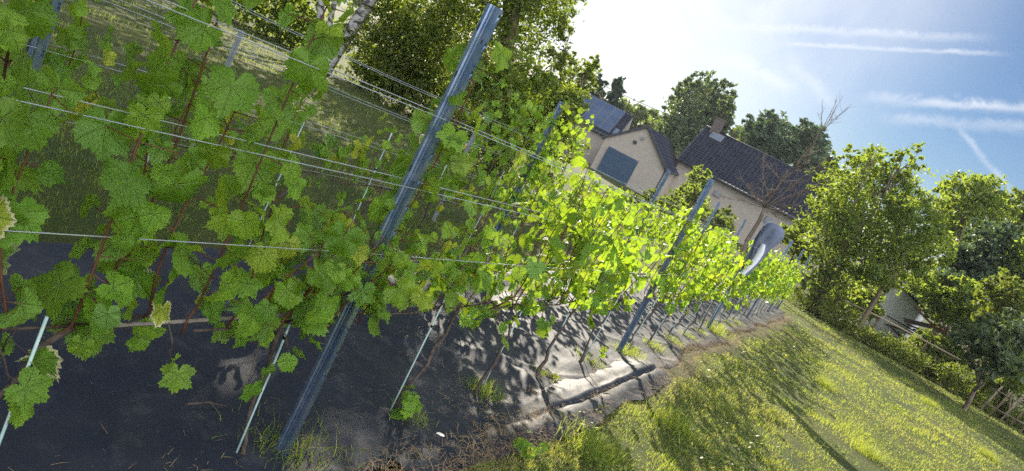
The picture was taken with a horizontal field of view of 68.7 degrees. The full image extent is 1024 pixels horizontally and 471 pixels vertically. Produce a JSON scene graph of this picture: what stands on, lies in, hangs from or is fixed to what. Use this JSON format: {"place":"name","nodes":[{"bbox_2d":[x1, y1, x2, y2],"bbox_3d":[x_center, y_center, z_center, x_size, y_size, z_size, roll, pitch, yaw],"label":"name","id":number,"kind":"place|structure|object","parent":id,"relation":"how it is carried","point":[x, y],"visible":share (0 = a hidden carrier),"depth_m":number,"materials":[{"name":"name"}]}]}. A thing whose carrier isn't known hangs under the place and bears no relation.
{"place":"outdoors","nodes":[
{"label":"outdoors","id":0,"kind":"place"},
{"bbox_2d":[0,0,1023,470],"bbox_3d":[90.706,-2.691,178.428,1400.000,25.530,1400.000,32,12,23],"label":"ground","id":1,"kind":"structure","parent":0,"point":[78,224],"depth_m":9.21,"materials":[{"name":"plant"}]},
{"bbox_2d":[0,316,48,444],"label":"plant stake","id":2,"kind":"object","parent":1,"relation":"on","point":[36,344],"visible":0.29,"depth_m":1.67,"materials":[{"name":"grey metal"}]},
{"bbox_2d":[10,0,63,96],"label":"vine post","id":3,"kind":"object","parent":1,"relation":"on","point":[37,53],"visible":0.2,"depth_m":2.95,"materials":[{"name":"metal"}]},
{"bbox_2d":[203,0,335,49],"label":"laurel bush","id":4,"kind":"object","parent":1,"relation":"on","point":[290,38],"visible":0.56,"depth_m":22.43,"materials":[{"name":"green plant"}]},
{"bbox_2d":[236,291,304,452],"bbox_3d":[-0.856,0.524,2.575,0.033,0.800,0.013,15,16,-47],"label":"plant stake","id":5,"kind":"object","parent":1,"relation":"on","point":[264,386],"visible":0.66,"depth_m":2.58,"materials":[{"name":"grey metal"}]},
{"bbox_2d":[236,0,377,76],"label":"birch tree","id":6,"kind":"object","parent":1,"relation":"on","point":[361,11],"visible":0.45,"depth_m":19.53,"materials":[{"name":"green plant"}]},
{"bbox_2d":[3,0,701,258],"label":"fence","id":7,"kind":"object","parent":1,"relation":"on","point":[231,55],"visible":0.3,"depth_m":6.14,"materials":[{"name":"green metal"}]},
{"bbox_2d":[274,3,502,456],"bbox_3d":[-0.516,0.150,2.632,0.064,2.050,0.032,32,12,22],"label":"vine post","id":8,"kind":"object","parent":1,"relation":"on","point":[488,22],"visible":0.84,"depth_m":2.56,"materials":[{"name":"metal"}]},
{"bbox_2d":[6,230,759,281],"bbox_3d":[2.994,0.599,10.146,0.011,1.093,23.900,32,12,23],"label":"trellis wire","id":9,"kind":"object","parent":8,"relation":"attached to","point":[248,245],"visible":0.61,"depth_m":1.92,"materials":[{"name":"metal"}]},
{"bbox_2d":[2,97,766,268],"bbox_3d":[3.110,0.371,10.097,0.011,1.093,23.900,32,12,23],"label":"trellis wire","id":10,"kind":"object","parent":8,"relation":"attached to","point":[283,159],"visible":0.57,"depth_m":1.88,"materials":[{"name":"metal"}]},
{"bbox_2d":[14,85,774,268],"bbox_3d":[3.053,0.330,10.125,0.011,1.093,23.900,32,12,23],"label":"trellis wire","id":11,"kind":"object","parent":8,"relation":"attached to","point":[284,150],"visible":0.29,"depth_m":2.04,"materials":[{"name":"metal"}]},
{"bbox_2d":[146,0,799,265],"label":"trellis wire","id":12,"kind":"object","parent":8,"relation":"attached to","point":[374,91],"visible":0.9,"depth_m":2.01,"materials":[{"name":"metal"}]},
{"bbox_2d":[0,241,784,470],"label":"weed control fabric","id":13,"kind":"object","parent":1,"relation":"on","point":[71,415],"visible":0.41,"depth_m":3.26,"materials":[{"name":"fabric"}]},
{"bbox_2d":[0,0,114,116],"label":"grape vine","id":14,"kind":"object","parent":13,"relation":"on","point":[72,36],"visible":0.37,"depth_m":3.09,"materials":[{"name":"green plant"}]},
{"bbox_2d":[0,0,272,428],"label":"grape vine","id":15,"kind":"object","parent":13,"relation":"on","point":[83,323],"visible":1,"depth_m":1.68,"materials":[{"name":"green plant"}]},
{"bbox_2d":[63,48,242,166],"bbox_3d":[-1.794,-0.391,3.619,0.321,1.026,0.954,33,13,28],"label":"grape vine","id":16,"kind":"object","parent":13,"relation":"on","point":[90,83],"visible":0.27,"depth_m":3.28,"materials":[{"name":"green plant"}]},
{"bbox_2d":[221,87,361,243],"bbox_3d":[-1.438,-0.368,4.439,0.400,1.069,1.074,32,12,23],"label":"grape vine","id":17,"kind":"object","parent":13,"relation":"on","point":[322,151],"visible":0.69,"depth_m":4.38,"materials":[{"name":"green plant"}]},
{"bbox_2d":[209,399,377,470],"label":"grass tuft","id":18,"kind":"object","parent":13,"relation":"on","point":[300,450],"visible":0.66,"depth_m":2.80,"materials":[{"name":"plant"}]},
{"bbox_2d":[180,0,512,454],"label":"grape vine","id":19,"kind":"object","parent":13,"relation":"on","point":[335,274],"visible":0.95,"depth_m":2.25,"materials":[{"name":"green plant"}]},
{"bbox_2d":[114,313,292,327],"bbox_3d":[-0.889,0.245,2.189,0.013,0.039,0.820,32,12,23],"label":"drip pipe","id":20,"kind":"object","parent":19,"relation":"attached to","point":[178,321],"visible":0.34,"depth_m":2.10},
{"bbox_2d":[2,256,715,470],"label":"straw bits","id":21,"kind":"object","parent":13,"relation":"on","point":[356,403],"visible":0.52,"depth_m":3.77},
{"bbox_2d":[329,113,423,226],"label":"grape vine","id":22,"kind":"object","parent":13,"relation":"on","point":[386,144],"visible":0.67,"depth_m":5.12,"materials":[{"name":"green plant"}]},
{"bbox_2d":[390,384,422,420],"bbox_3d":[-0.494,0.795,3.493,0.150,0.186,0.147,32,12,23],"label":"vine sucker","id":23,"kind":"object","parent":13,"relation":"on","point":[411,403],"visible":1,"depth_m":3.45,"materials":[{"name":"green plant"}]},
{"bbox_2d":[387,393,438,435],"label":"grass tuft","id":24,"kind":"object","parent":13,"relation":"on","point":[424,418],"visible":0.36,"depth_m":3.53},
{"bbox_2d":[407,152,472,247],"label":"grape vine","id":25,"kind":"object","parent":13,"relation":"on","point":[451,181],"visible":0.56,"depth_m":6.00,"materials":[{"name":"green plant"}]},
{"bbox_2d":[388,197,526,408],"bbox_3d":[-0.310,0.361,3.462,0.389,1.122,1.148,32,12,23],"label":"grape vine","id":26,"kind":"object","parent":13,"relation":"on","point":[475,276],"visible":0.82,"depth_m":3.31,"materials":[{"name":"green plant"}]},
{"bbox_2d":[455,366,519,405],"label":"grass tuft","id":27,"kind":"object","parent":13,"relation":"on","point":[487,390],"visible":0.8,"depth_m":4.34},
{"bbox_2d":[456,83,577,257],"bbox_3d":[-0.080,-0.491,6.816,0.383,1.826,1.164,33,13,30],"label":"grape vine","id":28,"kind":"object","parent":13,"relation":"on","point":[518,161],"visible":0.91,"depth_m":6.67,"materials":[{"name":"green plant"}]},
{"bbox_2d":[368,355,670,470],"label":"fabric flap","id":29,"kind":"object","parent":13,"relation":"on","point":[586,387],"visible":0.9,"depth_m":4.26,"materials":[{"name":"fabric"}]},
{"bbox_2d":[496,107,593,257],"bbox_3d":[0.280,-0.452,7.582,0.417,1.861,0.994,32,12,23],"label":"grape vine","id":30,"kind":"object","parent":13,"relation":"on","point":[561,148],"visible":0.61,"depth_m":7.47,"materials":[{"name":"green plant"}]},
{"bbox_2d":[473,156,618,393],"bbox_3d":[0.143,0.283,4.144,0.427,1.476,1.025,32,12,23],"label":"grape vine","id":31,"kind":"object","parent":13,"relation":"on","point":[569,216],"visible":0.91,"depth_m":4.02,"materials":[{"name":"green plant"}]},
{"bbox_2d":[537,168,600,260],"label":"grape vine","id":32,"kind":"object","parent":13,"relation":"on","point":[575,194],"visible":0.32,"depth_m":8.38,"materials":[{"name":"green plant"}]},
{"bbox_2d":[535,182,647,375],"bbox_3d":[0.404,0.317,4.946,0.442,1.418,1.019,32,12,23],"label":"grape vine","id":33,"kind":"object","parent":13,"relation":"on","point":[581,287],"visible":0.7,"depth_m":4.94,"materials":[{"name":"green plant"}]},
{"bbox_2d":[586,187,634,264],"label":"grape vine","id":34,"kind":"object","parent":13,"relation":"on","point":[619,214],"visible":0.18,"depth_m":10.07,"materials":[{"name":"green plant"}]},
{"bbox_2d":[578,226,670,362],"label":"grape vine","id":35,"kind":"object","parent":13,"relation":"on","point":[619,282],"visible":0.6,"depth_m":5.82,"materials":[{"name":"green plant"}]},
{"bbox_2d":[607,190,652,239],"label":"grape vine","id":36,"kind":"object","parent":13,"relation":"on","point":[636,211],"visible":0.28,"depth_m":10.80,"materials":[{"name":"green plant"}]},
{"bbox_2d":[628,202,668,253],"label":"grape vine","id":37,"kind":"object","parent":13,"relation":"on","point":[651,215],"visible":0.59,"depth_m":11.59,"materials":[{"name":"green plant"}]},
{"bbox_2d":[641,208,680,261],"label":"grape vine","id":38,"kind":"object","parent":13,"relation":"on","point":[665,226],"visible":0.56,"depth_m":12.42,"materials":[{"name":"green plant"}]},
{"bbox_2d":[627,206,712,350],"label":"grape vine","id":39,"kind":"object","parent":13,"relation":"on","point":[663,283],"visible":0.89,"depth_m":6.85,"materials":[{"name":"green plant"}]},
{"bbox_2d":[647,220,726,343],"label":"grape vine","id":40,"kind":"object","parent":13,"relation":"on","point":[683,296],"visible":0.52,"depth_m":7.82,"materials":[{"name":"green plant"}]},
{"bbox_2d":[666,226,738,336],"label":"grape vine","id":41,"kind":"object","parent":13,"relation":"on","point":[711,278],"visible":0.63,"depth_m":8.44,"materials":[{"name":"green plant"}]},
{"bbox_2d":[682,254,743,333],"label":"grape vine","id":42,"kind":"object","parent":13,"relation":"on","point":[717,295],"visible":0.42,"depth_m":9.47,"materials":[{"name":"green plant"}]},
{"bbox_2d":[698,252,752,330],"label":"grape vine","id":43,"kind":"object","parent":13,"relation":"on","point":[724,300],"visible":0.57,"depth_m":10.07,"materials":[{"name":"green plant"}]},
{"bbox_2d":[708,253,747,327],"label":"grape vine","id":44,"kind":"object","parent":13,"relation":"on","point":[737,283],"visible":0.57,"depth_m":10.87,"materials":[{"name":"green plant"}]},
{"bbox_2d":[717,240,767,324],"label":"grape vine","id":45,"kind":"object","parent":13,"relation":"on","point":[754,275],"visible":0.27,"depth_m":11.82,"materials":[{"name":"green plant"}]},
{"bbox_2d":[725,249,781,320],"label":"grape vine","id":46,"kind":"object","parent":13,"relation":"on","point":[753,285],"visible":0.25,"depth_m":12.55,"materials":[{"name":"green plant"}]},
{"bbox_2d":[732,252,781,318],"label":"grape vine","id":47,"kind":"object","parent":13,"relation":"on","point":[753,295],"visible":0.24,"depth_m":13.26,"materials":[{"name":"green plant"}]},
{"bbox_2d":[740,254,785,317],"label":"grape vine","id":48,"kind":"object","parent":13,"relation":"on","point":[777,271],"visible":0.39,"depth_m":14.07,"materials":[{"name":"green plant"}]},
{"bbox_2d":[746,255,792,317],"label":"grape vine","id":49,"kind":"object","parent":13,"relation":"on","point":[766,292],"visible":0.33,"depth_m":14.75,"materials":[{"name":"green plant"}]},
{"bbox_2d":[751,260,788,316],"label":"grape vine","id":50,"kind":"object","parent":13,"relation":"on","point":[771,290],"visible":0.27,"depth_m":15.71,"materials":[{"name":"green plant"}]},
{"bbox_2d":[756,257,793,314],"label":"grape vine","id":51,"kind":"object","parent":13,"relation":"on","point":[780,280],"visible":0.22,"depth_m":16.49,"materials":[{"name":"green plant"}]},
{"bbox_2d":[767,263,802,310],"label":"grape vine","id":52,"kind":"object","parent":13,"relation":"on","point":[790,282],"visible":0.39,"depth_m":18.53,"materials":[{"name":"green plant"}]},
{"bbox_2d":[399,89,429,114],"bbox_3d":[-2.618,-3.484,20.188,0.670,1.047,1.472,27,11,3],"label":"garden sapling","id":53,"kind":"object","parent":1,"relation":"on","point":[420,97],"visible":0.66,"depth_m":20.17,"materials":[{"name":"green plant"}]},
{"bbox_2d":[334,0,495,137],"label":"broad shrub","id":54,"kind":"object","parent":1,"relation":"on","point":[383,54],"visible":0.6,"depth_m":20.21,"materials":[{"name":"green plant"}]},
{"bbox_2d":[389,293,447,410],"bbox_3d":[-0.453,0.589,3.440,0.012,0.800,0.021,32,12,23],"label":"plant stake","id":55,"kind":"object","parent":1,"relation":"on","point":[431,325],"visible":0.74,"depth_m":3.43,"materials":[{"name":"grey metal"}]},
{"bbox_2d":[391,0,587,149],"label":"weeping birch","id":56,"kind":"object","parent":1,"relation":"on","point":[509,26],"visible":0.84,"depth_m":18.16,"materials":[{"name":"green plant"}]},
{"bbox_2d":[441,38,589,184],"bbox_3d":[-0.155,-2.713,17.207,3.887,3.633,3.440,28,11,6],"label":"dark shrub","id":57,"kind":"object","parent":1,"relation":"on","point":[546,86],"visible":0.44,"depth_m":16.55,"materials":[{"name":"green plant"}]},
{"bbox_2d":[483,101,563,257],"bbox_3d":[0.013,-0.359,7.237,0.065,2.050,0.032,32,12,25],"label":"vine post","id":58,"kind":"object","parent":1,"relation":"on","point":[556,112],"visible":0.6,"depth_m":7.14,"materials":[{"name":"metal"}]},
{"bbox_2d":[232,3,739,235],"bbox_3d":[1.425,-0.674,9.604,0.011,0.973,21.500,32,12,23],"label":"trellis wire","id":59,"kind":"object","parent":58,"relation":"attached to","point":[424,93],"visible":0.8,"depth_m":4.86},
{"bbox_2d":[512,430,547,459],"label":"broadleaf weed","id":60,"kind":"object","parent":1,"relation":"on","point":[524,446],"visible":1,"depth_m":3.80,"materials":[{"name":"green plant"}]},
{"bbox_2d":[287,313,794,470],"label":"dry straw","id":61,"kind":"object","parent":1,"relation":"on","point":[554,420],"visible":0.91,"depth_m":4.23,"materials":[{"name":"plant"}]},
{"bbox_2d":[535,18,602,191],"bbox_3d":[1.199,-2.883,18.323,1.808,4.071,3.222,29,11,13],"label":"slender tree","id":62,"kind":"object","parent":1,"relation":"on","point":[585,75],"visible":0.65,"depth_m":17.35,"materials":[{"name":"green plant"}]},
{"bbox_2d":[529,72,633,164],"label":"solar house","id":63,"kind":"structure","parent":1,"relation":"on","point":[608,118],"depth_m":60.95,"materials":[{"name":"beige brick"}]},
{"bbox_2d":[548,407,644,470],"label":"grass tuft","id":64,"kind":"object","parent":1,"relation":"on","point":[598,453],"visible":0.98,"depth_m":4.36,"materials":[{"name":"plant"}]},
{"bbox_2d":[589,73,608,102],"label":"conifer tree","id":65,"kind":"object","parent":1,"relation":"on","point":[600,94],"visible":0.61,"depth_m":76.71,"materials":[{"name":"green plant"}]},
{"bbox_2d":[604,76,626,109],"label":"conifer tree","id":66,"kind":"object","parent":1,"relation":"on","point":[617,86],"visible":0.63,"depth_m":81.95,"materials":[{"name":"green plant"}]},
{"bbox_2d":[590,125,678,200],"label":"brick garage","id":67,"kind":"structure","parent":1,"relation":"on","point":[643,158],"depth_m":55.08,"materials":[{"name":"tile"}]},
{"bbox_2d":[596,146,637,185],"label":"garage door","id":68,"kind":"structure","parent":67,"relation":"in","point":[614,163],"depth_m":55.31,"materials":[{"name":"blue paint"}]},
{"bbox_2d":[330,0,966,316],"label":"distant treeline","id":69,"kind":"object","parent":1,"relation":"on","point":[641,122],"visible":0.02,"depth_m":177.78,"materials":[{"name":"green plant"}]},
{"bbox_2d":[627,170,670,243],"bbox_3d":[1.879,-0.073,11.328,0.064,2.050,0.032,32,12,23],"label":"vine post","id":70,"kind":"object","parent":1,"relation":"on","point":[661,185],"visible":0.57,"depth_m":11.19,"materials":[{"name":"metal"}]},
{"bbox_2d":[103,0,706,232],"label":"trellis wire","id":71,"kind":"object","parent":70,"relation":"attached to","point":[328,89],"visible":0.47,"depth_m":3.96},
{"bbox_2d":[616,178,714,352],"bbox_3d":[1.309,0.407,6.766,0.064,2.050,0.031,31,12,21],"label":"vine post","id":72,"kind":"object","parent":1,"relation":"on","point":[693,213],"visible":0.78,"depth_m":6.73,"materials":[{"name":"metal"}]},
{"bbox_2d":[605,185,737,233],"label":"garden shrub","id":73,"kind":"object","parent":1,"relation":"on","point":[719,219],"visible":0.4,"depth_m":38.93,"materials":[{"name":"green plant"}]},
{"bbox_2d":[634,393,719,454],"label":"grass tuft","id":74,"kind":"object","parent":1,"relation":"on","point":[678,421],"visible":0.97,"depth_m":5.57,"materials":[{"name":"plant"}]},
{"bbox_2d":[653,70,722,161],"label":"poplar tree","id":75,"kind":"object","parent":1,"relation":"on","point":[687,104],"visible":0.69,"depth_m":77.14,"materials":[{"name":"green plant"}]},
{"bbox_2d":[674,164,712,219],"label":"garden shrub","id":76,"kind":"object","parent":1,"relation":"on","point":[691,191],"visible":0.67,"depth_m":44.80,"materials":[{"name":"green plant"}]},
{"bbox_2d":[698,78,739,133],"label":"poplar tree","id":77,"kind":"object","parent":1,"relation":"on","point":[724,105],"visible":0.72,"depth_m":79.24,"materials":[{"name":"green plant"}]},
{"bbox_2d":[619,97,847,185],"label":"wood","id":78,"kind":"object","parent":1,"relation":"on","point":[645,116],"visible":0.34,"depth_m":115.39,"materials":[{"name":"green plant"}]},
{"bbox_2d":[708,221,767,326],"bbox_3d":[3.236,0.701,10.992,0.064,2.050,0.031,30,11,20],"label":"vine post","id":79,"kind":"object","parent":1,"relation":"on","point":[721,304],"visible":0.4,"depth_m":11.03,"materials":[{"name":"metal"}]},
{"bbox_2d":[740,222,784,276],"bbox_3d":[3.584,0.228,10.750,0.312,0.880,0.234,26,11,-3],"label":"fleece jacket","id":80,"kind":"object","parent":79,"relation":"hanging from","point":[769,236],"visible":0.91,"depth_m":10.66,"materials":[{"name":"fabric"}]},
{"bbox_2d":[460,302,1023,470],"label":"clover patches","id":81,"kind":"object","parent":1,"relation":"on","point":[621,468],"visible":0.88,"depth_m":7.37,"materials":[{"name":"green plant"}]},
{"bbox_2d":[664,116,837,265],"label":"long house","id":82,"kind":"structure","parent":1,"relation":"on","point":[721,156],"depth_m":58.67,"materials":[{"name":"tile"}]},
{"bbox_2d":[735,108,800,164],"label":"willow tree","id":83,"kind":"object","parent":1,"relation":"on","point":[771,135],"visible":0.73,"depth_m":73.57,"materials":[{"name":"green plant"}]},
{"bbox_2d":[747,240,793,317],"bbox_3d":[5.093,0.990,15.034,0.065,2.050,0.031,32,11,21],"label":"vine post","id":84,"kind":"object","parent":1,"relation":"on","point":[788,247],"visible":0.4,"depth_m":14.90,"materials":[{"name":"metal"}]},
{"bbox_2d":[163,0,800,265],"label":"trellis wire","id":85,"kind":"object","parent":84,"relation":"attached to","point":[408,100],"visible":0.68,"depth_m":2.31,"materials":[{"name":"metal"}]},
{"bbox_2d":[715,95,851,256],"bbox_3d":[10.140,-2.142,28.890,3.629,8.020,2.421,32,12,23],"label":"dead tree","id":86,"kind":"object","parent":1,"relation":"on","point":[755,226],"visible":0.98,"depth_m":29.12,"materials":[{"name":"brown wood"}]},
{"bbox_2d":[779,217,824,265],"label":"garden shrub","id":87,"kind":"object","parent":1,"relation":"on","point":[792,235],"visible":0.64,"depth_m":30.50,"materials":[{"name":"green plant"}]},
{"bbox_2d":[784,117,839,215],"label":"willow tree","id":88,"kind":"object","parent":1,"relation":"on","point":[805,135],"visible":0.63,"depth_m":72.66,"materials":[{"name":"green plant"}]},
{"bbox_2d":[804,368,842,393],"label":"grass tuft","id":89,"kind":"object","parent":1,"relation":"on","point":[825,384],"visible":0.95,"depth_m":11.48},
{"bbox_2d":[807,273,870,320],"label":"garden bush","id":90,"kind":"object","parent":1,"relation":"on","point":[857,300],"visible":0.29,"depth_m":28.75,"materials":[{"name":"green plant"}]},
{"bbox_2d":[787,141,937,315],"bbox_3d":[12.535,-0.473,27.968,5.373,7.458,4.671,20,13,-31],"label":"ash tree","id":91,"kind":"object","parent":1,"relation":"on","point":[843,220],"visible":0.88,"depth_m":27.31,"materials":[{"name":"green plant"}]},
{"bbox_2d":[840,278,891,325],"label":"garden bush","id":92,"kind":"object","parent":1,"relation":"on","point":[876,310],"visible":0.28,"depth_m":29.66,"materials":[{"name":"green plant"}]},
{"bbox_2d":[841,430,896,470],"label":"grass tuft","id":93,"kind":"object","parent":1,"relation":"on","point":[867,452],"visible":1,"depth_m":8.23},
{"bbox_2d":[852,284,924,350],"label":"white shed","id":94,"kind":"structure","parent":1,"relation":"on","point":[898,308],"depth_m":31.95,"materials":[{"name":"metal"}]},
{"bbox_2d":[850,190,958,336],"bbox_3d":[13.432,1.196,26.369,2.998,5.869,4.786,35,14,36],"label":"ash tree","id":95,"kind":"object","parent":1,"relation":"on","point":[905,243],"visible":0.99,"depth_m":25.75,"materials":[{"name":"green plant"}]},
{"bbox_2d":[785,283,1023,433],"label":"bramble hedge","id":96,"kind":"object","parent":1,"relation":"on","point":[946,372],"visible":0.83,"depth_m":26.05,"materials":[{"name":"green plant"}]},
{"bbox_2d":[884,306,944,359],"bbox_3d":[16.747,4.181,30.756,3.092,2.039,1.422,27,11,1],"label":"timber pile","id":97,"kind":"object","parent":1,"relation":"on","point":[918,323],"visible":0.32,"depth_m":30.66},
{"bbox_2d":[835,297,1020,412],"bbox_3d":[14.600,4.425,26.337,7.206,1.403,0.355,33,13,29],"label":"rail fence","id":98,"kind":"object","parent":1,"relation":"on","point":[877,320],"visible":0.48,"depth_m":26.78,"materials":[{"name":"brown wood"}]},
{"bbox_2d":[909,328,974,377],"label":"garden bush","id":99,"kind":"object","parent":1,"relation":"on","point":[940,341],"visible":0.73,"depth_m":28.37,"materials":[{"name":"green plant"}]},
{"bbox_2d":[912,269,991,362],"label":"dark shrub","id":100,"kind":"object","parent":1,"relation":"on","point":[950,315],"visible":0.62,"depth_m":28.89,"materials":[{"name":"green plant"}]},
{"bbox_2d":[917,215,1023,344],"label":"willow shrub","id":101,"kind":"object","parent":1,"relation":"on","point":[978,260],"visible":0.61,"depth_m":29.67,"materials":[{"name":"green plant"}]},
{"bbox_2d":[927,169,1022,359],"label":"maple tree","id":102,"kind":"object","parent":1,"relation":"on","point":[983,199],"visible":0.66,"depth_m":34.16,"materials":[{"name":"green plant"}]},
{"bbox_2d":[943,307,1023,410],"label":"walnut tree","id":103,"kind":"object","parent":1,"relation":"on","point":[999,345],"visible":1,"depth_m":19.74,"materials":[{"name":"green plant"}]},
{"bbox_2d":[970,267,1023,402],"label":"hazel bush","id":104,"kind":"object","parent":1,"relation":"on","point":[1000,297],"visible":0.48,"depth_m":25.28,"materials":[{"name":"green plant"}]},
{"bbox_2d":[972,359,1023,423],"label":"garden bush","id":105,"kind":"object","parent":1,"relation":"on","point":[1014,384],"visible":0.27,"depth_m":24.50,"materials":[{"name":"green plant"}]},
{"bbox_2d":[973,184,1023,380],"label":"maple tree","id":106,"kind":"object","parent":1,"relation":"on","point":[1018,201],"visible":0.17,"depth_m":37.84,"materials":[{"name":"green plant"}]},
{"bbox_2d":[979,386,1023,433],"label":"wooden fence","id":107,"kind":"object","parent":1,"relation":"on","point":[1013,406],"visible":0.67,"depth_m":22.46,"materials":[{"name":"brown wood"}]},
{"bbox_2d":[994,236,1023,400],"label":"garden bush","id":108,"kind":"object","parent":1,"relation":"on","point":[1019,254],"visible":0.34,"depth_m":28.43,"materials":[{"name":"green plant"}]},
{"bbox_2d":[376,0,1023,300],"label":"sky","id":109,"kind":"structure","parent":0,"point":[946,75],"materials":[{"name":"blue"}]},
{"bbox_2d":[470,258,1023,470],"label":"lawn grass","id":110,"kind":"structure","parent":0,"point":[717,394],"depth_m":9.04,"materials":[{"name":"plant"}]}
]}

